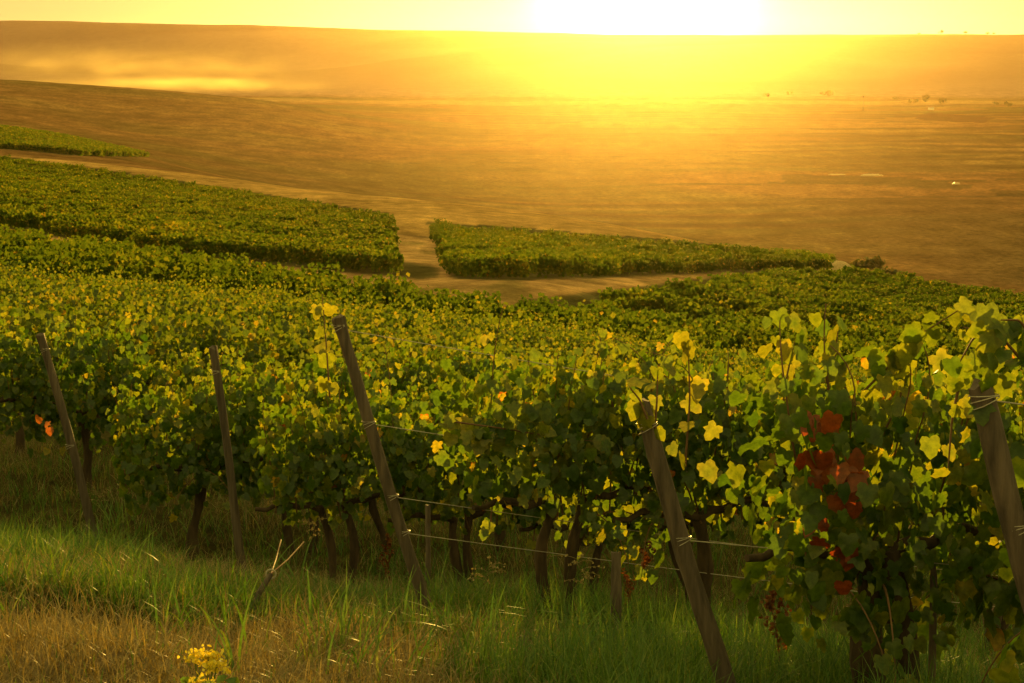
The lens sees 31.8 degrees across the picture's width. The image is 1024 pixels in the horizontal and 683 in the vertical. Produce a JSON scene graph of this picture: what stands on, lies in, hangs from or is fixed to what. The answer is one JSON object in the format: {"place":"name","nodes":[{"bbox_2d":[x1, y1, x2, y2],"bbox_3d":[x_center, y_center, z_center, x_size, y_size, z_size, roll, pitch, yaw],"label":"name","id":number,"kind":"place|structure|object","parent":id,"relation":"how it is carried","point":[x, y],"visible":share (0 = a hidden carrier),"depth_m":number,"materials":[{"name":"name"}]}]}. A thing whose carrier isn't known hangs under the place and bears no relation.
{"place":"outdoors","nodes":[
{"label":"outdoors","id":0,"kind":"place"},
{"bbox_2d":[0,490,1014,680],"bbox_3d":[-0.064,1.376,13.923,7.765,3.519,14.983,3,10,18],"label":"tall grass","id":1,"kind":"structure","parent":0,"point":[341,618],"depth_m":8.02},
{"bbox_2d":[0,20,1023,682],"bbox_3d":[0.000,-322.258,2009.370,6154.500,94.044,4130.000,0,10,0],"label":"ground","id":2,"kind":"structure","parent":0,"point":[698,138],"depth_m":964.02,"materials":[{"name":"soil"}]},
{"bbox_2d":[0,265,32,290],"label":"grape vine","id":3,"kind":"object","parent":2,"relation":"on","point":[20,273],"visible":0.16,"depth_m":39.81,"materials":[{"name":"green plant"}]},
{"bbox_2d":[0,286,37,323],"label":"grape vine","id":4,"kind":"object","parent":2,"relation":"on","point":[22,295],"visible":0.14,"depth_m":26.71,"materials":[{"name":"green plant"}]},
{"bbox_2d":[0,255,62,307],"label":"grape vine","id":5,"kind":"object","parent":2,"relation":"on","point":[8,291],"visible":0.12,"depth_m":32.02,"materials":[{"name":"green plant"}]},
{"bbox_2d":[0,312,69,443],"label":"grape vine","id":6,"kind":"object","parent":2,"relation":"on","point":[10,342],"visible":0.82,"depth_m":16.08,"materials":[{"name":"plant"}]},
{"bbox_2d":[4,257,69,289],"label":"grape vine","id":7,"kind":"object","parent":2,"relation":"on","point":[32,278],"visible":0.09,"depth_m":37.35,"materials":[{"name":"green plant"}]},
{"bbox_2d":[0,281,86,374],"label":"grape vine","id":8,"kind":"object","parent":2,"relation":"on","point":[68,309],"visible":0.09,"depth_m":21.60,"materials":[{"name":"green plant"}]},
{"bbox_2d":[0,299,91,452],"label":"grape vine","id":9,"kind":"object","parent":2,"relation":"on","point":[39,327],"visible":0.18,"depth_m":18.84,"materials":[{"name":"green plant"}]},
{"bbox_2d":[11,274,92,359],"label":"grape vine","id":10,"kind":"object","parent":2,"relation":"on","point":[75,303],"visible":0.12,"depth_m":26.97,"materials":[{"name":"green plant"}]},
{"bbox_2d":[35,333,97,540],"bbox_3d":[-3.382,0.906,13.883,0.484,1.985,0.079,-1,10,-5],"label":"vineyard post","id":11,"kind":"object","parent":2,"relation":"on","point":[69,437],"visible":0.88,"depth_m":13.82,"materials":[{"name":"brown wood"}]},
{"bbox_2d":[24,271,113,320],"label":"grape vine","id":12,"kind":"object","parent":2,"relation":"on","point":[97,292],"visible":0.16,"depth_m":29.56,"materials":[{"name":"green plant"}]},
{"bbox_2d":[0,124,149,156],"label":"vineyard","id":13,"kind":"object","parent":2,"relation":"on","point":[20,138],"visible":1,"depth_m":382.27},
{"bbox_2d":[0,309,155,492],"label":"grape vine","id":14,"kind":"object","parent":2,"relation":"on","point":[89,410],"visible":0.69,"depth_m":16.34,"materials":[{"name":"plant"}]},
{"bbox_2d":[30,314,143,432],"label":"grape vine","id":15,"kind":"object","parent":2,"relation":"on","point":[123,343],"visible":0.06,"depth_m":19.10,"materials":[{"name":"green plant"}]},
{"bbox_2d":[35,280,153,426],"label":"grape vine","id":16,"kind":"object","parent":2,"relation":"on","point":[90,324],"visible":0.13,"depth_m":21.73,"materials":[{"name":"green plant"}]},
{"bbox_2d":[72,278,154,330],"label":"grape vine","id":17,"kind":"object","parent":2,"relation":"on","point":[111,307],"visible":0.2,"depth_m":27.25,"materials":[{"name":"green plant"}]},
{"bbox_2d":[77,269,152,305],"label":"grape vine","id":18,"kind":"object","parent":2,"relation":"on","point":[121,288],"visible":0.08,"depth_m":35.34,"materials":[{"name":"green plant"}]},
{"bbox_2d":[90,267,160,310],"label":"grape vine","id":19,"kind":"object","parent":2,"relation":"on","point":[122,298],"visible":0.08,"depth_m":32.66,"materials":[{"name":"green plant"}]},
{"bbox_2d":[35,364,274,559],"bbox_3d":[-2.786,1.039,14.083,1.805,1.671,1.003,-3,10,-20],"label":"grape vine","id":20,"kind":"object","parent":2,"relation":"on","point":[202,459],"visible":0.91,"depth_m":13.95,"materials":[{"name":"green plant"}]},
{"bbox_2d":[116,303,198,366],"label":"grape vine","id":21,"kind":"object","parent":2,"relation":"on","point":[160,338],"visible":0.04,"depth_m":22.02,"materials":[{"name":"green plant"}]},
{"bbox_2d":[130,278,192,310],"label":"grape vine","id":22,"kind":"object","parent":2,"relation":"on","point":[155,289],"visible":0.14,"depth_m":35.60,"materials":[{"name":"green plant"}]},
{"bbox_2d":[115,295,216,362],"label":"grape vine","id":23,"kind":"object","parent":2,"relation":"on","point":[193,317],"visible":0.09,"depth_m":24.86,"materials":[{"name":"green plant"}]},
{"bbox_2d":[140,284,205,324],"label":"grape vine","id":24,"kind":"object","parent":2,"relation":"on","point":[182,302],"visible":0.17,"depth_m":30.23,"materials":[{"name":"green plant"}]},
{"bbox_2d":[119,301,237,440],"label":"grape vine","id":25,"kind":"object","parent":2,"relation":"on","point":[171,342],"visible":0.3,"depth_m":19.33,"materials":[{"name":"green plant"}]},
{"bbox_2d":[117,344,242,486],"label":"grape vine","id":26,"kind":"object","parent":2,"relation":"on","point":[189,368],"visible":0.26,"depth_m":16.64,"materials":[{"name":"plant"}]},
{"bbox_2d":[0,154,403,272],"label":"vineyard","id":27,"kind":"object","parent":2,"relation":"on","point":[56,199],"visible":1,"depth_m":151.27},
{"bbox_2d":[182,272,231,314],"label":"grape vine","id":28,"kind":"object","parent":2,"relation":"on","point":[218,291],"visible":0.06,"depth_m":38.73,"materials":[{"name":"green plant"}]},
{"bbox_2d":[177,644,239,682],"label":"flowering weed","id":29,"kind":"object","parent":2,"relation":"on","point":[212,660],"visible":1,"depth_m":5.68,"materials":[{"name":"yellow plant"}]},
{"bbox_2d":[185,282,250,321],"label":"grape vine","id":30,"kind":"object","parent":2,"relation":"on","point":[217,300],"visible":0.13,"depth_m":33.27,"materials":[{"name":"green plant"}]},
{"bbox_2d":[173,295,265,329],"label":"grape vine","id":31,"kind":"object","parent":2,"relation":"on","point":[232,318],"visible":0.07,"depth_m":27.93,"materials":[{"name":"green plant"}]},
{"bbox_2d":[184,289,259,325],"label":"grape vine","id":32,"kind":"object","parent":2,"relation":"on","point":[254,307],"visible":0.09,"depth_m":30.55,"materials":[{"name":"green plant"}]},
{"bbox_2d":[209,345,246,572],"bbox_3d":[-1.803,0.925,11.588,0.252,1.842,0.066,-3,10,-20],"label":"vineyard post","id":33,"kind":"object","parent":2,"relation":"on","point":[228,456],"visible":0.88,"depth_m":11.53,"materials":[{"name":"brown wood"}]},
{"bbox_2d":[189,297,305,371],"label":"grape vine","id":34,"kind":"object","parent":2,"relation":"on","point":[287,326],"visible":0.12,"depth_m":22.42,"materials":[{"name":"green plant"}]},
{"bbox_2d":[198,299,313,391],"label":"grape vine","id":35,"kind":"object","parent":2,"relation":"on","point":[251,355],"visible":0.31,"depth_m":19.65,"materials":[{"name":"green plant"}]},
{"bbox_2d":[240,278,291,303],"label":"grape vine","id":36,"kind":"object","parent":2,"relation":"on","point":[276,296],"visible":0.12,"depth_m":44.67,"materials":[{"name":"green plant"}]},
{"bbox_2d":[235,290,304,332],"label":"grape vine","id":37,"kind":"object","parent":2,"relation":"on","point":[288,308],"visible":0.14,"depth_m":30.85,"materials":[{"name":"green plant"}]},
{"bbox_2d":[218,344,326,494],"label":"grape vine","id":38,"kind":"object","parent":2,"relation":"on","point":[292,366],"visible":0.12,"depth_m":17.00,"materials":[{"name":"plant"}]},
{"bbox_2d":[252,539,304,610],"bbox_3d":[-1.120,1.113,8.529,0.124,0.225,0.786,1,10,5],"label":"ground anchor","id":39,"kind":"object","parent":2,"relation":"on","point":[268,578],"visible":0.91,"depth_m":8.26,"materials":[{"name":"brown wood"}]},
{"bbox_2d":[247,312,336,355],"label":"grape vine","id":40,"kind":"object","parent":2,"relation":"on","point":[300,331],"visible":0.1,"depth_m":25.42,"materials":[{"name":"green plant"}]},
{"bbox_2d":[262,518,326,591],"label":"seeding grass","id":41,"kind":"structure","parent":2,"relation":"on","point":[312,529],"depth_m":9.47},
{"bbox_2d":[221,340,380,554],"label":"grape vine","id":42,"kind":"object","parent":2,"relation":"on","point":[291,380],"visible":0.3,"depth_m":14.24,"materials":[{"name":"green plant"}]},
{"bbox_2d":[272,290,340,326],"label":"grape vine","id":43,"kind":"object","parent":2,"relation":"on","point":[307,312],"visible":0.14,"depth_m":33.87,"materials":[{"name":"green plant"}]},
{"bbox_2d":[273,299,356,329],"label":"grape vine","id":44,"kind":"object","parent":2,"relation":"on","point":[305,318],"visible":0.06,"depth_m":31.15,"materials":[{"name":"green plant"}]},
{"bbox_2d":[270,312,362,394],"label":"grape vine","id":45,"kind":"object","parent":2,"relation":"on","point":[316,343],"visible":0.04,"depth_m":22.75,"materials":[{"name":"green plant"}]},
{"bbox_2d":[281,334,383,380],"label":"grape vine","id":46,"kind":"object","parent":2,"relation":"on","point":[381,351],"visible":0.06,"depth_m":20.11,"materials":[{"name":"green plant"}]},
{"bbox_2d":[251,343,435,589],"bbox_3d":[-1.145,0.943,11.885,1.155,1.804,0.927,-4,10,-21],"label":"grape vine","id":47,"kind":"object","parent":2,"relation":"on","point":[339,468],"visible":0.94,"depth_m":11.67,"materials":[{"name":"plant"}]},
{"bbox_2d":[294,309,400,349],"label":"grape vine","id":48,"kind":"object","parent":2,"relation":"on","point":[373,330],"visible":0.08,"depth_m":25.80,"materials":[{"name":"green plant"}]},
{"bbox_2d":[323,298,383,327],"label":"grape vine","id":49,"kind":"object","parent":2,"relation":"on","point":[363,314],"visible":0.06,"depth_m":34.24,"materials":[{"name":"green plant"}]},
{"bbox_2d":[300,338,424,411],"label":"grape vine","id":50,"kind":"object","parent":2,"relation":"on","point":[408,380],"visible":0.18,"depth_m":17.34,"materials":[{"name":"plant"}]},
{"bbox_2d":[329,299,402,339],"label":"grape vine","id":51,"kind":"object","parent":2,"relation":"on","point":[382,319],"visible":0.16,"depth_m":31.44,"materials":[{"name":"green plant"}]},
{"bbox_2d":[330,306,423,386],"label":"grape vine","id":52,"kind":"object","parent":2,"relation":"on","point":[391,340],"visible":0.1,"depth_m":23.07,"materials":[{"name":"green plant"}]},
{"bbox_2d":[331,314,433,616],"bbox_3d":[-0.583,0.720,8.712,0.557,1.726,0.079,-1,10,-4],"label":"vineyard post","id":53,"kind":"object","parent":2,"relation":"on","point":[339,325],"visible":0.94,"depth_m":8.67,"materials":[{"name":"brown wood"}]},
{"bbox_2d":[348,330,925,424],"bbox_3d":[1.530,0.310,9.484,5.001,1.038,0.004,-3,10,-20],"label":"trellis wire","id":54,"kind":"object","parent":53,"relation":"attached to","point":[469,351],"visible":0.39,"depth_m":8.78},
{"bbox_2d":[409,533,994,606],"bbox_3d":[1.825,1.312,9.683,5.001,1.060,0.004,-3,10,-20],"label":"trellis wire","id":55,"kind":"object","parent":53,"relation":"attached to","point":[592,558],"visible":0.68,"depth_m":9.06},
{"bbox_2d":[397,497,1013,577],"bbox_3d":[1.772,1.130,9.647,5.001,1.054,0.004,-3,10,-20],"label":"trellis wire","id":56,"kind":"object","parent":53,"relation":"attached to","point":[558,520],"visible":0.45,"depth_m":8.97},
{"bbox_2d":[379,533,393,586],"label":"dock weed","id":57,"kind":"object","parent":2,"relation":"on","point":[389,542],"visible":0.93,"depth_m":12.73,"materials":[{"name":"plant"}]},
{"bbox_2d":[357,314,422,353],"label":"grape vine","id":58,"kind":"object","parent":2,"relation":"on","point":[401,332],"visible":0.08,"depth_m":28.80,"materials":[{"name":"green plant"}]},
{"bbox_2d":[358,300,424,330],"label":"grape vine","id":59,"kind":"object","parent":2,"relation":"on","point":[406,316],"visible":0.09,"depth_m":34.47,"materials":[{"name":"green plant"}]},
{"bbox_2d":[323,371,465,552],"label":"grape vine","id":60,"kind":"object","parent":2,"relation":"on","point":[412,402],"visible":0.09,"depth_m":14.70,"materials":[{"name":"green plant"}]},
{"bbox_2d":[357,329,447,400],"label":"grape vine","id":61,"kind":"object","parent":2,"relation":"on","point":[429,354],"visible":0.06,"depth_m":20.45,"materials":[{"name":"green plant"}]},
{"bbox_2d":[376,312,451,365],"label":"grape vine","id":62,"kind":"object","parent":2,"relation":"on","point":[438,338],"visible":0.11,"depth_m":26.15,"materials":[{"name":"green plant"}]},
{"bbox_2d":[425,505,430,592],"bbox_3d":[-0.448,1.188,9.611,0.032,0.636,0.110,0,10,0],"label":"wooden stake","id":63,"kind":"object","parent":2,"relation":"on","point":[427,533],"visible":0.69,"depth_m":9.60,"materials":[{"name":"brown wood"}]},
{"bbox_2d":[403,297,463,338],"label":"grape vine","id":64,"kind":"object","parent":2,"relation":"on","point":[452,320],"visible":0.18,"depth_m":34.81,"materials":[{"name":"green plant"}]},
{"bbox_2d":[377,555,506,647],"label":"seeding grass","id":65,"kind":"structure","parent":2,"relation":"on","point":[472,578],"depth_m":7.62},
{"bbox_2d":[399,314,484,368],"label":"grape vine","id":66,"kind":"object","parent":2,"relation":"on","point":[454,341],"visible":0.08,"depth_m":23.39,"materials":[{"name":"green plant"}]},
{"bbox_2d":[406,309,479,353],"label":"grape vine","id":67,"kind":"object","parent":2,"relation":"on","point":[459,336],"visible":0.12,"depth_m":29.13,"materials":[{"name":"green plant"}]},
{"bbox_2d":[380,338,509,417],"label":"grape vine","id":68,"kind":"object","parent":2,"relation":"on","point":[457,358],"visible":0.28,"depth_m":17.53,"materials":[{"name":"plant"}]},
{"bbox_2d":[427,305,485,338],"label":"grape vine","id":69,"kind":"object","parent":2,"relation":"on","point":[466,321],"visible":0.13,"depth_m":37.79,"materials":[{"name":"green plant"}]},
{"bbox_2d":[375,394,556,591],"bbox_3d":[-0.331,1.136,12.215,1.175,1.729,0.940,-4,10,-20],"label":"grape vine","id":70,"kind":"object","parent":2,"relation":"on","point":[430,493],"visible":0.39,"depth_m":12.04,"materials":[{"name":"green plant"}]},
{"bbox_2d":[427,315,530,375],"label":"grape vine","id":71,"kind":"object","parent":2,"relation":"on","point":[502,349],"visible":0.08,"depth_m":20.63,"materials":[{"name":"green plant"}]},
{"bbox_2d":[310,294,670,627],"bbox_3d":[-0.034,0.686,8.858,1.765,1.859,0.928,-4,10,-22],"label":"grape vine","id":72,"kind":"object","parent":2,"relation":"on","point":[578,435],"visible":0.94,"depth_m":8.83,"materials":[{"name":"green plant"}]},
{"bbox_2d":[421,357,559,550],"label":"grape vine","id":73,"kind":"object","parent":2,"relation":"on","point":[500,538],"visible":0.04,"depth_m":14.93,"materials":[{"name":"plant"}]},
{"bbox_2d":[451,335,549,369],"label":"grape vine","id":74,"kind":"object","parent":2,"relation":"on","point":[509,353],"visible":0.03,"depth_m":23.72,"materials":[{"name":"green plant"}]},
{"bbox_2d":[473,327,540,352],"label":"grape vine","id":75,"kind":"object","parent":2,"relation":"on","point":[532,337],"visible":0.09,"depth_m":32.45,"materials":[{"name":"green plant"}]},
{"bbox_2d":[0,223,1022,371],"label":"vineyard","id":76,"kind":"object","parent":2,"relation":"on","point":[165,262],"visible":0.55,"depth_m":53.91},
{"bbox_2d":[0,436,1023,682],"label":"green grass","id":77,"kind":"structure","parent":2,"relation":"on","point":[628,660],"depth_m":7.99,"materials":[{"name":"plant"}]},
{"bbox_2d":[0,435,1023,682],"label":"dry grass","id":78,"kind":"structure","parent":2,"relation":"on","point":[50,635],"depth_m":7.22,"materials":[{"name":"plant"}]},
{"bbox_2d":[485,313,549,346],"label":"grape vine","id":79,"kind":"object","parent":2,"relation":"on","point":[515,330],"visible":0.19,"depth_m":35.41,"materials":[{"name":"green plant"}]},
{"bbox_2d":[480,350,596,402],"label":"grape vine","id":80,"kind":"object","parent":2,"relation":"on","point":[490,357],"visible":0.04,"depth_m":17.94,"materials":[{"name":"plant"}]},
{"bbox_2d":[506,325,571,359],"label":"grape vine","id":81,"kind":"object","parent":2,"relation":"on","point":[551,350],"visible":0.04,"depth_m":29.76,"materials":[{"name":"green plant"}]},
{"bbox_2d":[518,317,584,358],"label":"grape vine","id":82,"kind":"object","parent":2,"relation":"on","point":[555,339],"visible":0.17,"depth_m":32.68,"materials":[{"name":"green plant"}]},
{"bbox_2d":[543,327,594,354],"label":"grape vine","id":83,"kind":"object","parent":2,"relation":"on","point":[580,339],"visible":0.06,"depth_m":35.77,"materials":[{"name":"green plant"}]},
{"bbox_2d":[508,371,657,604],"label":"grape vine","id":84,"kind":"object","parent":2,"relation":"on","point":[609,539],"visible":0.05,"depth_m":12.34,"materials":[{"name":"plant"}]},
{"bbox_2d":[566,327,629,367],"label":"grape vine","id":85,"kind":"object","parent":2,"relation":"on","point":[594,347],"visible":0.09,"depth_m":33.10,"materials":[{"name":"green plant"}]},
{"bbox_2d":[610,551,621,633],"bbox_3d":[0.496,1.255,8.598,0.061,0.508,0.129,0,10,0],"label":"wooden stake","id":86,"kind":"object","parent":2,"relation":"on","point":[616,586],"visible":0.6,"depth_m":8.58,"materials":[{"name":"brown wood"}]},
{"bbox_2d":[429,218,837,277],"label":"vineyard","id":87,"kind":"object","parent":2,"relation":"on","point":[499,252],"visible":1,"depth_m":142.72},
{"bbox_2d":[603,328,666,366],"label":"grape vine","id":88,"kind":"object","parent":2,"relation":"on","point":[621,356],"visible":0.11,"depth_m":33.30,"materials":[{"name":"green plant"}]},
{"bbox_2d":[621,540,656,610],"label":"dock weed","id":89,"kind":"object","parent":2,"relation":"on","point":[645,562],"visible":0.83,"depth_m":9.02,"materials":[{"name":"plant"}]},
{"bbox_2d":[645,331,709,366],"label":"grape vine","id":90,"kind":"object","parent":2,"relation":"on","point":[698,352],"visible":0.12,"depth_m":33.60,"materials":[{"name":"green plant"}]},
{"bbox_2d":[636,398,735,682],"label":"vineyard post","id":91,"kind":"object","parent":2,"relation":"on","point":[680,539],"visible":0.93,"depth_m":6.26,"materials":[{"name":"brown wood"}]},
{"bbox_2d":[554,329,851,605],"bbox_3d":[0.994,0.823,9.361,1.359,1.827,1.004,-4,10,-23],"label":"grape vine","id":92,"kind":"object","parent":2,"relation":"on","point":[718,410],"visible":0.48,"depth_m":9.12,"materials":[{"name":"green plant"}]},
{"bbox_2d":[614,377,791,610],"bbox_3d":[1.330,1.192,12.871,1.432,2.015,1.056,-3,10,-18],"label":"grape vine","id":93,"kind":"object","parent":2,"relation":"on","point":[716,533],"visible":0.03,"depth_m":12.74,"materials":[{"name":"green plant"}]},
{"bbox_2d":[674,339,751,370],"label":"grape vine","id":94,"kind":"object","parent":2,"relation":"on","point":[731,356],"visible":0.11,"depth_m":33.96,"materials":[{"name":"green plant"}]},
{"bbox_2d":[758,590,791,660],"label":"dock weed","id":95,"kind":"object","parent":2,"relation":"on","point":[768,604],"visible":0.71,"depth_m":7.21,"materials":[{"name":"plant"}]},
{"bbox_2d":[735,458,824,625],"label":"grape vine","id":96,"kind":"object","parent":2,"relation":"on","point":[745,523],"visible":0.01,"depth_m":12.87,"materials":[{"name":"plant"}]},
{"bbox_2d":[594,264,1023,338],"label":"vineyard","id":97,"kind":"object","parent":2,"relation":"on","point":[852,294],"visible":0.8,"depth_m":108.66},
{"bbox_2d":[625,296,1023,682],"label":"grape vine","id":98,"kind":"object","parent":2,"relation":"on","point":[836,538],"visible":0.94,"depth_m":6.34,"materials":[{"name":"green plant"}]},
{"bbox_2d":[849,256,885,271],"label":"distant bush","id":99,"kind":"object","parent":2,"relation":"on","point":[872,263],"visible":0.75,"depth_m":178.66,"materials":[{"name":"green plant"}]},
{"bbox_2d":[753,343,985,634],"bbox_3d":[1.983,0.891,9.749,1.457,1.908,1.050,-4,10,-21],"label":"grape vine","id":100,"kind":"object","parent":2,"relation":"on","point":[917,462],"visible":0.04,"depth_m":9.49,"materials":[{"name":"green plant"}]},
{"bbox_2d":[928,566,937,682],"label":"wooden stake","id":101,"kind":"object","parent":2,"relation":"on","point":[933,626],"visible":0.58,"depth_m":6.69,"materials":[{"name":"brown wood"}]},
{"bbox_2d":[884,326,1023,663],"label":"grape vine","id":102,"kind":"object","parent":2,"relation":"on","point":[967,587],"visible":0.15,"depth_m":6.75,"materials":[{"name":"plant"}]},
{"bbox_2d":[893,375,1021,661],"bbox_3d":[2.726,1.061,10.011,1.302,1.807,0.817,-4,10,-23],"label":"grape vine","id":103,"kind":"object","parent":2,"relation":"on","point":[1017,430],"depth_m":10.04,"materials":[{"name":"green plant"}]},
{"bbox_2d":[920,302,1023,682],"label":"grape vine","id":104,"kind":"object","parent":2,"relation":"on","point":[991,331],"visible":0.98,"depth_m":4.81,"materials":[{"name":"green plant"}]},
{"bbox_2d":[968,378,1023,612],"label":"vineyard post","id":105,"kind":"object","parent":2,"relation":"on","point":[1000,473],"visible":1,"depth_m":4.76,"materials":[{"name":"brown wood"}]},
{"bbox_2d":[0,0,1023,34],"label":"sky","id":106,"kind":"structure","parent":0,"point":[654,17],"materials":[{"name":"yellow"}]},
{"bbox_2d":[537,554,684,656],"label":"seeding grass","id":107,"kind":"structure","parent":0,"point":[586,575],"depth_m":7.40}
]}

